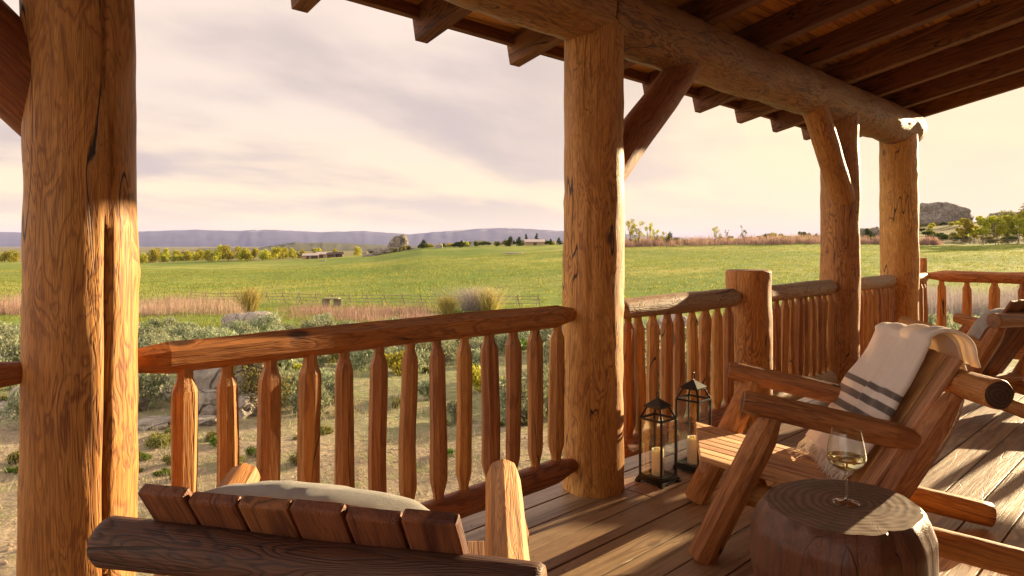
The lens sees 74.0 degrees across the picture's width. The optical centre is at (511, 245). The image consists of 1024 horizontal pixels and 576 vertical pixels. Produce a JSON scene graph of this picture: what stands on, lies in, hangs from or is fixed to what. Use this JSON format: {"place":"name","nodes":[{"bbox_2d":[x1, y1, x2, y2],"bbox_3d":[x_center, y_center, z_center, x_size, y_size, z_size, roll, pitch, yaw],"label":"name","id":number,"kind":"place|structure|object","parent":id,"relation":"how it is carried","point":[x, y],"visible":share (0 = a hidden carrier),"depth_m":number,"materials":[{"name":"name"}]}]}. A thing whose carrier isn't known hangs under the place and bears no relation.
{"place":"outdoors","nodes":[
{"label":"outdoors","id":0,"kind":"place"},
{"bbox_2d":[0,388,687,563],"bbox_3d":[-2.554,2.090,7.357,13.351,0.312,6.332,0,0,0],"label":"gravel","id":1,"kind":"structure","parent":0,"point":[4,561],"depth_m":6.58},
{"bbox_2d":[0,228,700,246],"bbox_3d":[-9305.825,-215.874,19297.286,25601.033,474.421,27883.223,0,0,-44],"label":"mountains","id":2,"kind":"structure","parent":0,"point":[211,238],"depth_m":15136.85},
{"bbox_2d":[0,330,710,413],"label":"dry grass","id":3,"kind":"structure","parent":0,"point":[357,406],"depth_m":9.85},
{"bbox_2d":[199,240,515,250],"bbox_3d":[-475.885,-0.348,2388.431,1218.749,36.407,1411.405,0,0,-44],"label":"hill","id":4,"kind":"structure","parent":0,"point":[324,246],"depth_m":2157.41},
{"bbox_2d":[0,222,1023,575],"bbox_3d":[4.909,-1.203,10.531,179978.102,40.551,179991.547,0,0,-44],"label":"ground","id":5,"kind":"structure","parent":0,"point":[8,526],"depth_m":81.11,"materials":[{"name":"plant"}]},
{"bbox_2d":[0,337,19,361],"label":"sagebrush","id":6,"kind":"object","parent":5,"relation":"on","point":[13,353],"visible":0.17,"depth_m":11.09,"materials":[{"name":"green plant"}]},
{"bbox_2d":[0,327,19,351],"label":"sagebrush","id":7,"kind":"object","parent":5,"relation":"on","point":[7,337],"visible":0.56,"depth_m":12.98,"materials":[{"name":"green plant"}]},
{"bbox_2d":[0,390,19,429],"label":"sagebrush","id":8,"kind":"object","parent":5,"relation":"on","point":[15,402],"visible":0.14,"depth_m":7.68,"materials":[{"name":"green plant"}]},
{"bbox_2d":[0,291,21,315],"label":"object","id":9,"kind":"object","parent":5,"relation":"on","point":[12,308],"visible":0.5,"depth_m":47.39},
{"bbox_2d":[4,449,18,463],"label":"weed tuft","id":10,"kind":"object","parent":5,"relation":"on","point":[15,457],"visible":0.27,"depth_m":6.29,"materials":[{"name":"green plant"}]},
{"bbox_2d":[138,397,149,411],"bbox_3d":[-4.922,2.055,8.600,0.503,0.248,0.499,0,0,0],"label":"boulder","id":11,"kind":"object","parent":5,"relation":"on","point":[143,403],"visible":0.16,"depth_m":8.62,"materials":[{"name":"stone"}]},
{"bbox_2d":[138,324,168,338],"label":"sagebrush","id":12,"kind":"object","parent":5,"relation":"on","point":[146,329],"visible":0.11,"depth_m":18.36,"materials":[{"name":"green plant"}]},
{"bbox_2d":[138,415,170,429],"bbox_3d":[-4.116,2.057,7.800,0.468,0.134,0.420,0,0,0],"label":"boulder","id":13,"kind":"object","parent":5,"relation":"on","point":[164,421],"visible":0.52,"depth_m":7.68,"materials":[{"name":"stone"}]},
{"bbox_2d":[138,373,175,402],"bbox_3d":[-4.846,1.794,8.768,0.940,0.672,0.918,0,0,24],"label":"sagebrush","id":14,"kind":"object","parent":5,"relation":"on","point":[151,383],"visible":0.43,"depth_m":8.75,"materials":[{"name":"green plant"}]},
{"bbox_2d":[143,432,170,447],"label":"weed tuft","id":15,"kind":"object","parent":5,"relation":"on","point":[155,440],"visible":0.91,"depth_m":6.84,"materials":[{"name":"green plant"}]},
{"bbox_2d":[146,315,178,329],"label":"sagebrush","id":16,"kind":"object","parent":5,"relation":"on","point":[170,321],"visible":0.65,"depth_m":27.17,"materials":[{"name":"green plant"}]},
{"bbox_2d":[138,332,190,347],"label":"sagebrush","id":17,"kind":"object","parent":5,"relation":"on","point":[142,342],"visible":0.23,"depth_m":13.55,"materials":[{"name":"green plant"}]},
{"bbox_2d":[171,325,194,338],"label":"sagebrush","id":18,"kind":"object","parent":5,"relation":"on","point":[181,330],"visible":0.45,"depth_m":20.48,"materials":[{"name":"green plant"}]},
{"bbox_2d":[139,291,258,315],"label":"willow thicket","id":19,"kind":"object","parent":5,"relation":"on","point":[156,308],"visible":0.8,"depth_m":51.78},
{"bbox_2d":[186,324,216,339],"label":"sagebrush","id":20,"kind":"object","parent":5,"relation":"on","point":[199,334],"visible":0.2,"depth_m":16.91,"materials":[{"name":"green plant"}]},
{"bbox_2d":[198,389,215,414],"bbox_3d":[-3.758,2.009,8.301,0.496,0.499,0.588,0,0,0],"label":"boulder","id":21,"kind":"object","parent":5,"relation":"on","point":[206,401],"visible":0.12,"depth_m":8.09,"materials":[{"name":"stone"}]},
{"bbox_2d":[198,414,216,426],"bbox_3d":[-3.646,2.054,7.902,0.419,0.132,0.364,0,0,0],"label":"boulder","id":22,"kind":"object","parent":5,"relation":"on","point":[208,420],"visible":0.36,"depth_m":7.83,"materials":[{"name":"stone"}]},
{"bbox_2d":[204,326,239,337],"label":"sagebrush","id":23,"kind":"object","parent":5,"relation":"on","point":[219,334],"visible":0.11,"depth_m":15.59,"materials":[{"name":"green plant"}]},
{"bbox_2d":[220,244,234,260],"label":"cottonwood tree","id":24,"kind":"object","parent":5,"relation":"on","point":[227,253],"visible":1,"depth_m":415.69,"materials":[{"name":"yellow plant"}]},
{"bbox_2d":[194,363,263,393],"bbox_3d":[-3.760,1.971,8.899,1.228,1.334,0.930,0,0,0],"label":"boulder","id":25,"kind":"object","parent":5,"relation":"on","point":[206,378],"visible":0.11,"depth_m":8.49,"materials":[{"name":"stone"}]},
{"bbox_2d":[221,313,241,327],"bbox_3d":[-13.375,3.811,33.012,1.459,1.141,1.174,0,0,29],"label":"boulder","id":26,"kind":"object","parent":5,"relation":"on","point":[228,318],"visible":0.29,"depth_m":32.65,"materials":[{"name":"stone"}]},
{"bbox_2d":[221,319,249,332],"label":"sagebrush","id":27,"kind":"object","parent":5,"relation":"on","point":[237,324],"visible":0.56,"depth_m":26.78,"materials":[{"name":"green plant"}]},
{"bbox_2d":[235,325,259,334],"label":"sagebrush","id":28,"kind":"object","parent":5,"relation":"on","point":[240,329],"visible":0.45,"depth_m":21.51,"materials":[{"name":"green plant"}]},
{"bbox_2d":[238,392,256,419],"bbox_3d":[-3.365,2.017,8.352,0.423,0.376,0.512,0,0,0],"label":"boulder","id":29,"kind":"object","parent":5,"relation":"on","point":[247,408],"visible":0.38,"depth_m":8.23,"materials":[{"name":"stone"}]},
{"bbox_2d":[222,286,277,311],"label":"ornamental grass","id":30,"kind":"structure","parent":5,"relation":"on","point":[251,300],"depth_m":49.72,"materials":[{"name":"plant"}]},
{"bbox_2d":[237,311,280,325],"bbox_3d":[-12.419,3.813,33.009,2.287,1.266,1.707,0,0,0],"label":"boulder","id":31,"kind":"object","parent":5,"relation":"on","point":[246,315],"visible":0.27,"depth_m":32.54,"materials":[{"name":"stone"}]},
{"bbox_2d":[244,311,282,330],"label":"sagebrush","id":32,"kind":"object","parent":5,"relation":"on","point":[259,323],"visible":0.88,"depth_m":26.25,"materials":[{"name":"green plant"}]},
{"bbox_2d":[234,361,295,407],"bbox_3d":[-3.188,1.710,8.575,0.891,1.035,0.736,0,0,-44],"label":"currant bush","id":33,"kind":"object","parent":5,"relation":"on","point":[255,374],"visible":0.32,"depth_m":8.48,"materials":[{"name":"green plant"}]},
{"bbox_2d":[278,359,297,373],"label":"sagebrush","id":34,"kind":"object","parent":5,"relation":"on","point":[288,363],"visible":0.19,"depth_m":11.39,"materials":[{"name":"green plant"}]},
{"bbox_2d":[279,367,298,406],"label":"sagebrush","id":35,"kind":"object","parent":5,"relation":"on","point":[294,388],"visible":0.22,"depth_m":9.02,"materials":[{"name":"green plant"}]},
{"bbox_2d":[285,386,334,414],"bbox_3d":[-2.428,1.932,8.422,0.725,0.413,0.466,0,0,7],"label":"sagebrush","id":36,"kind":"object","parent":5,"relation":"on","point":[325,398],"visible":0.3,"depth_m":8.37,"materials":[{"name":"green plant"}]},
{"bbox_2d":[295,317,336,328],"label":"sagebrush","id":37,"kind":"object","parent":5,"relation":"on","point":[307,323],"visible":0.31,"depth_m":22.07,"materials":[{"name":"green plant"}]},
{"bbox_2d":[0,394,648,513],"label":"sparse grass","id":38,"kind":"structure","parent":5,"relation":"on","point":[293,431],"depth_m":6.51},
{"bbox_2d":[312,312,341,326],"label":"sagebrush","id":39,"kind":"object","parent":5,"relation":"on","point":[323,318],"visible":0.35,"depth_m":26.51,"materials":[{"name":"green plant"}]},
{"bbox_2d":[319,367,334,386],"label":"sagebrush","id":40,"kind":"object","parent":5,"relation":"on","point":[325,377],"visible":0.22,"depth_m":9.50,"materials":[{"name":"green plant"}]},
{"bbox_2d":[322,297,341,307],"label":"plank platform","id":41,"kind":"structure","parent":5,"relation":"on","point":[337,301],"depth_m":57.94,"materials":[{"name":"grey wood"}]},
{"bbox_2d":[321,378,356,403],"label":"sagebrush","id":42,"kind":"object","parent":5,"relation":"on","point":[331,386],"visible":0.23,"depth_m":9.02,"materials":[{"name":"green plant"}]},
{"bbox_2d":[274,299,441,321],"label":"willow thicket","id":43,"kind":"object","parent":5,"relation":"on","point":[413,313],"visible":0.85,"depth_m":44.30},
{"bbox_2d":[188,292,540,307],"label":"buck fence","id":44,"kind":"object","parent":5,"relation":"on","point":[383,298],"visible":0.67,"depth_m":60.19,"materials":[{"name":"brown wood"}]},
{"bbox_2d":[350,346,397,371],"bbox_3d":[-2.827,2.034,12.858,1.307,0.732,0.918,0,0,-22],"label":"sagebrush","id":45,"kind":"object","parent":5,"relation":"on","point":[359,358],"visible":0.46,"depth_m":12.70,"materials":[{"name":"green plant"}]},
{"bbox_2d":[367,247,416,255],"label":"rock mound","id":46,"kind":"object","parent":5,"relation":"on","point":[375,251],"visible":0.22,"depth_m":362.12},
{"bbox_2d":[385,350,404,375],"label":"leafy shrub","id":47,"kind":"object","parent":5,"relation":"on","point":[395,361],"visible":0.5,"depth_m":12.18,"materials":[{"name":"yellow plant"}]},
{"bbox_2d":[387,234,408,247],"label":"rock butte","id":48,"kind":"object","parent":5,"relation":"on","point":[397,241],"visible":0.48,"depth_m":369.11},
{"bbox_2d":[1,298,814,331],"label":"green grass","id":49,"kind":"structure","parent":5,"relation":"on","point":[200,315],"depth_m":45.19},
{"bbox_2d":[397,347,430,374],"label":"sagebrush","id":50,"kind":"object","parent":5,"relation":"on","point":[421,363],"visible":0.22,"depth_m":12.65,"materials":[{"name":"green plant"}]},
{"bbox_2d":[418,377,429,400],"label":"sagebrush","id":51,"kind":"object","parent":5,"relation":"on","point":[423,388],"visible":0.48,"depth_m":9.40,"materials":[{"name":"green plant"}]},
{"bbox_2d":[402,340,457,364],"bbox_3d":[-1.705,2.214,14.763,1.163,0.830,1.655,0,0,14],"label":"sagebrush","id":52,"kind":"object","parent":5,"relation":"on","point":[450,350],"visible":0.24,"depth_m":14.63,"materials":[{"name":"green plant"}]},
{"bbox_2d":[430,296,464,312],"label":"willow bush","id":53,"kind":"object","parent":5,"relation":"on","point":[446,306],"visible":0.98,"depth_m":47.71,"materials":[{"name":"plant"}]},
{"bbox_2d":[446,399,472,422],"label":"sagebrush","id":54,"kind":"object","parent":5,"relation":"on","point":[452,407],"visible":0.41,"depth_m":8.09,"materials":[{"name":"green plant"}]},
{"bbox_2d":[424,284,521,310],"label":"willow bush","id":55,"kind":"object","parent":5,"relation":"on","point":[466,304],"visible":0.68,"depth_m":49.37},
{"bbox_2d":[471,346,480,367],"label":"sagebrush","id":56,"kind":"object","parent":5,"relation":"on","point":[475,355],"visible":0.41,"depth_m":13.61,"materials":[{"name":"green plant"}]},
{"bbox_2d":[472,363,502,391],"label":"leafy shrub","id":57,"kind":"object","parent":5,"relation":"on","point":[476,377],"visible":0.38,"depth_m":10.02,"materials":[{"name":"yellow plant"}]},
{"bbox_2d":[465,286,517,310],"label":"willow bush","id":58,"kind":"object","parent":5,"relation":"on","point":[490,305],"visible":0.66,"depth_m":48.66,"materials":[{"name":"plant"}]},
{"bbox_2d":[495,333,521,355],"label":"sagebrush","id":59,"kind":"object","parent":5,"relation":"on","point":[502,340],"visible":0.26,"depth_m":16.67,"materials":[{"name":"green plant"}]},
{"bbox_2d":[473,372,548,409],"bbox_3d":[0.062,1.840,8.583,1.048,0.603,0.737,0,0,9],"label":"sagebrush","id":60,"kind":"object","parent":5,"relation":"on","point":[524,395],"visible":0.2,"depth_m":8.46,"materials":[{"name":"green plant"}]},
{"bbox_2d":[0,244,1023,309],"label":"meadow grass","id":61,"kind":"structure","parent":5,"relation":"on","point":[147,292],"depth_m":111.87,"materials":[{"name":"plant"}]},
{"bbox_2d":[501,400,547,425],"bbox_3d":[0.163,1.964,7.873,0.554,0.392,0.580,0,0,29],"label":"sagebrush","id":62,"kind":"object","parent":5,"relation":"on","point":[524,411],"visible":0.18,"depth_m":7.83,"materials":[{"name":"green plant"}]},
{"bbox_2d":[523,239,544,245],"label":"farm shed","id":63,"kind":"structure","parent":5,"relation":"on","point":[527,242],"depth_m":316.25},
{"bbox_2d":[524,335,550,368],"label":"sagebrush","id":64,"kind":"object","parent":5,"relation":"on","point":[545,356],"visible":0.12,"depth_m":12.22,"materials":[{"name":"green plant"}]},
{"bbox_2d":[527,328,552,345],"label":"sagebrush","id":65,"kind":"object","parent":5,"relation":"on","point":[544,333],"visible":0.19,"depth_m":16.31,"materials":[{"name":"green plant"}]},
{"bbox_2d":[624,232,819,247],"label":"willow thicket","id":66,"kind":"object","parent":5,"relation":"on","point":[771,240],"visible":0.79,"depth_m":216.96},
{"bbox_2d":[860,234,943,244],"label":"willow thicket","id":67,"kind":"object","parent":5,"relation":"on","point":[928,240],"visible":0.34,"depth_m":215.00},
{"bbox_2d":[928,311,960,328],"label":"sagebrush","id":68,"kind":"object","parent":5,"relation":"on","point":[932,317],"visible":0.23,"depth_m":22.30,"materials":[{"name":"green plant"}]},
{"bbox_2d":[919,202,973,225],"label":"rock outcrop","id":69,"kind":"object","parent":5,"relation":"on","point":[939,212],"visible":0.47,"depth_m":459.64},
{"bbox_2d":[931,318,961,329],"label":"sagebrush","id":70,"kind":"object","parent":5,"relation":"on","point":[952,325],"visible":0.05,"depth_m":12.68,"materials":[{"name":"green plant"}]},
{"bbox_2d":[955,218,973,244],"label":"young tree","id":71,"kind":"object","parent":5,"relation":"on","point":[967,226],"visible":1,"depth_m":217.94,"materials":[{"name":"green plant"}]},
{"bbox_2d":[927,282,1018,317],"bbox_3d":[29.172,3.111,40.992,11.498,2.283,17.488,0,0,32],"label":"willow thicket","id":72,"kind":"object","parent":5,"relation":"on","point":[954,304],"visible":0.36,"depth_m":38.25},
{"bbox_2d":[939,239,1022,243],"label":"buck fence","id":73,"kind":"object","parent":5,"relation":"on","point":[969,240],"visible":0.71,"depth_m":231.94,"materials":[{"name":"brown wood"}]},
{"bbox_2d":[971,215,992,244],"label":"young tree","id":74,"kind":"object","parent":5,"relation":"on","point":[985,223],"visible":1,"depth_m":215.66,"materials":[{"name":"green plant"}]},
{"bbox_2d":[991,215,1007,244],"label":"young tree","id":75,"kind":"object","parent":5,"relation":"on","point":[1000,229],"visible":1,"depth_m":214.75,"materials":[{"name":"green plant"}]},
{"bbox_2d":[1002,215,1015,243],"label":"young tree","id":76,"kind":"object","parent":5,"relation":"on","point":[1007,218],"visible":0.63,"depth_m":218.87,"materials":[{"name":"green plant"}]},
{"bbox_2d":[1007,216,1023,243],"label":"young tree","id":77,"kind":"object","parent":5,"relation":"on","point":[1018,222],"visible":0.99,"depth_m":213.90,"materials":[{"name":"green plant"}]},
{"bbox_2d":[0,0,1023,238],"label":"sky","id":78,"kind":"structure","parent":0,"point":[252,114],"materials":[{"name":"white"}]},
{"bbox_2d":[461,367,1023,575],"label":"porch floor","id":79,"kind":"structure","parent":0,"point":[640,528],"depth_m":3.30,"materials":[{"name":"brown wood"}]},
{"bbox_2d":[16,0,140,575],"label":"log post","id":80,"kind":"object","parent":79,"relation":"on","point":[78,467],"visible":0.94,"depth_m":1.90,"materials":[{"name":"brown wood"}]},
{"bbox_2d":[0,362,22,387],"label":"railing","id":81,"kind":"object","parent":80,"relation":"attached to","point":[11,373],"visible":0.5,"depth_m":1.89,"materials":[{"name":"brown wood"}]},
{"bbox_2d":[0,0,30,136],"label":"log brace","id":82,"kind":"object","parent":80,"relation":"attached to","point":[15,68],"visible":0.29,"depth_m":1.87,"materials":[{"name":"brown wood"}]},
{"bbox_2d":[138,305,577,518],"bbox_3d":[-0.445,0.761,2.841,2.198,0.926,0.134,0,0,-44],"label":"railing","id":83,"kind":"object","parent":80,"relation":"attached to","point":[183,359],"visible":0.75,"depth_m":2.73,"materials":[{"name":"brown wood"}]},
{"bbox_2d":[444,0,616,40],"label":"log beam","id":84,"kind":"structure","parent":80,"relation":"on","point":[565,20],"depth_m":3.35,"materials":[{"name":"brown wood"}]},
{"bbox_2d":[291,0,1023,139],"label":"porch roof","id":85,"kind":"structure","parent":84,"relation":"on","point":[924,58],"depth_m":5.18,"materials":[{"name":"brown wood"}]},
{"bbox_2d":[86,459,546,575],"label":"log chair","id":86,"kind":"object","parent":79,"relation":"on","point":[184,531],"visible":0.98,"depth_m":1.08,"materials":[{"name":"brown wood"}]},
{"bbox_2d":[204,480,429,512],"bbox_3d":[-0.316,0.574,1.209,0.550,0.348,0.261,0,0,14],"label":"cushion","id":87,"kind":"object","parent":86,"relation":"on","point":[348,497],"visible":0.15,"depth_m":1.11,"materials":[{"name":"grey fabric"}]},
{"bbox_2d":[562,18,624,498],"bbox_3d":[0.442,0.360,3.684,0.351,3.148,0.341,0,0,-44],"label":"log post","id":88,"kind":"object","parent":79,"relation":"on","point":[593,264],"visible":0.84,"depth_m":3.54,"materials":[{"name":"brown wood"}]},
{"bbox_2d":[623,64,699,180],"bbox_3d":[0.809,-0.772,4.037,0.222,0.222,1.225,0,43,46],"label":"log brace","id":89,"kind":"object","parent":88,"relation":"attached to","point":[648,115],"visible":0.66,"depth_m":3.95,"materials":[{"name":"brown wood"}]},
{"bbox_2d":[635,391,680,488],"bbox_3d":[0.811,1.060,3.777,0.182,0.501,0.182,0,0,-44],"label":"lantern","id":90,"kind":"object","parent":79,"relation":"on","point":[668,477],"visible":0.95,"depth_m":3.76,"materials":[{"name":"black metal"}]},
{"bbox_2d":[652,447,663,476],"bbox_3d":[0.811,1.197,3.777,0.068,0.153,0.068,0,0,-44],"label":"candle","id":91,"kind":"object","parent":90,"relation":"on","point":[656,461],"visible":0.82,"depth_m":3.75,"materials":[{"name":"beige wax"}]},
{"bbox_2d":[671,372,711,472],"bbox_3d":[1.063,1.025,3.977,0.184,0.571,0.184,0,0,44],"label":"lantern","id":92,"kind":"object","parent":79,"relation":"on","point":[696,386],"visible":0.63,"depth_m":3.96,"materials":[{"name":"black metal"}]},
{"bbox_2d":[687,435,696,464],"bbox_3d":[1.063,1.192,3.977,0.072,0.163,0.072,0,0,-44],"label":"candle","id":93,"kind":"object","parent":92,"relation":"on","point":[691,449],"visible":0.83,"depth_m":3.95,"materials":[{"name":"beige wax"}]},
{"bbox_2d":[725,269,772,432],"bbox_3d":[1.712,1.052,4.905,0.339,1.765,0.336,0,0,-44],"label":"log post","id":94,"kind":"object","parent":79,"relation":"on","point":[753,327],"visible":0.38,"depth_m":4.76,"materials":[{"name":"brown wood"}]},
{"bbox_2d":[623,288,742,458],"bbox_3d":[1.073,0.761,4.306,1.498,0.932,0.138,0,0,-44],"label":"railing","id":95,"kind":"object","parent":94,"relation":"attached to","point":[706,334],"visible":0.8,"depth_m":4.20,"materials":[{"name":"brown wood"}]},
{"bbox_2d":[771,279,837,399],"bbox_3d":[2.322,0.764,5.503,1.438,0.949,0.160,0,0,-44],"label":"railing","id":96,"kind":"object","parent":94,"relation":"attached to","point":[803,337],"visible":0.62,"depth_m":5.48,"materials":[{"name":"brown wood"}]},
{"bbox_2d":[819,113,860,383],"bbox_3d":[2.939,0.370,6.090,0.351,3.128,0.344,0,0,-44],"label":"log post","id":97,"kind":"object","parent":79,"relation":"on","point":[840,265],"visible":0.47,"depth_m":5.95,"materials":[{"name":"brown wood"}]},
{"bbox_2d":[803,104,854,204],"bbox_3d":[2.703,-0.790,5.794,0.213,1.058,0.210,0,40,46],"label":"log brace","id":98,"kind":"object","parent":97,"relation":"attached to","point":[821,128],"visible":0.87,"depth_m":5.72,"materials":[{"name":"brown wood"}]},
{"bbox_2d":[860,275,896,356],"bbox_3d":[3.510,0.758,6.634,1.298,0.927,0.133,0,0,-44],"label":"railing","id":99,"kind":"object","parent":97,"relation":"attached to","point":[878,305],"visible":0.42,"depth_m":6.64,"materials":[{"name":"brown wood"}]},
{"bbox_2d":[750,479,938,575],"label":"stump table","id":100,"kind":"object","parent":79,"relation":"on","point":[806,527],"visible":0.99,"depth_m":2.09,"materials":[{"name":"brown wood"}]},
{"bbox_2d":[826,428,866,507],"bbox_3d":[1.101,0.728,2.235,0.121,0.239,0.121,0,0,-44],"label":"wine glass","id":101,"kind":"object","parent":100,"relation":"on","point":[846,461],"visible":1,"depth_m":2.22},
{"bbox_2d":[685,348,1023,575],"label":"log chair","id":102,"kind":"object","parent":79,"relation":"on","point":[910,439],"visible":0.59,"depth_m":2.75,"materials":[{"name":"brown wood"}]},
{"bbox_2d":[797,322,980,479],"bbox_3d":[1.665,0.684,3.080,0.569,0.697,0.646,0,0,9],"label":"throw blanket","id":103,"kind":"object","parent":102,"relation":"on","point":[878,378],"visible":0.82,"depth_m":2.96,"materials":[{"name":"fabric"}]},
{"bbox_2d":[879,133,919,322],"bbox_3d":[4.095,0.370,7.191,0.386,3.128,0.394,0,0,-44],"label":"log post","id":104,"kind":"object","parent":79,"relation":"on","point":[899,210],"visible":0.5,"depth_m":7.03,"materials":[{"name":"brown wood"}]},
{"bbox_2d":[616,0,926,143],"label":"log beam","id":105,"kind":"structure","parent":104,"relation":"on","point":[659,36],"depth_m":4.62,"materials":[{"name":"brown wood"}]},
{"bbox_2d":[920,258,926,286],"bbox_3d":[4.778,1.025,7.906,0.100,1.778,0.105,0,0,-44],"label":"newel post","id":106,"kind":"object","parent":79,"relation":"on","point":[923,264],"visible":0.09,"depth_m":7.87,"materials":[{"name":"brown wood"}]},
{"bbox_2d":[919,272,928,322],"bbox_3d":[4.506,0.760,7.582,0.808,0.909,0.135,0,0,-44],"label":"railing","id":107,"kind":"object","parent":106,"relation":"attached to","point":[923,306],"visible":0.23,"depth_m":7.67,"materials":[{"name":"brown wood"}]},
{"bbox_2d":[927,270,1023,359],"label":"railing","id":108,"kind":"object","parent":106,"relation":"attached to","point":[967,278],"visible":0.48,"depth_m":7.54,"materials":[{"name":"brown wood"}]},
{"bbox_2d":[898,299,1023,418],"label":"log chair","id":109,"kind":"object","parent":79,"relation":"on","point":[999,344],"visible":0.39,"depth_m":5.25,"materials":[{"name":"brown wood"}]},
{"bbox_2d":[967,308,1004,339],"bbox_3d":[3.756,0.695,5.297,0.504,0.439,0.339,0,0,-24],"label":"throw blanket","id":110,"kind":"object","parent":109,"relation":"on","point":[979,328],"visible":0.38,"depth_m":5.17,"materials":[{"name":"grey fabric"}]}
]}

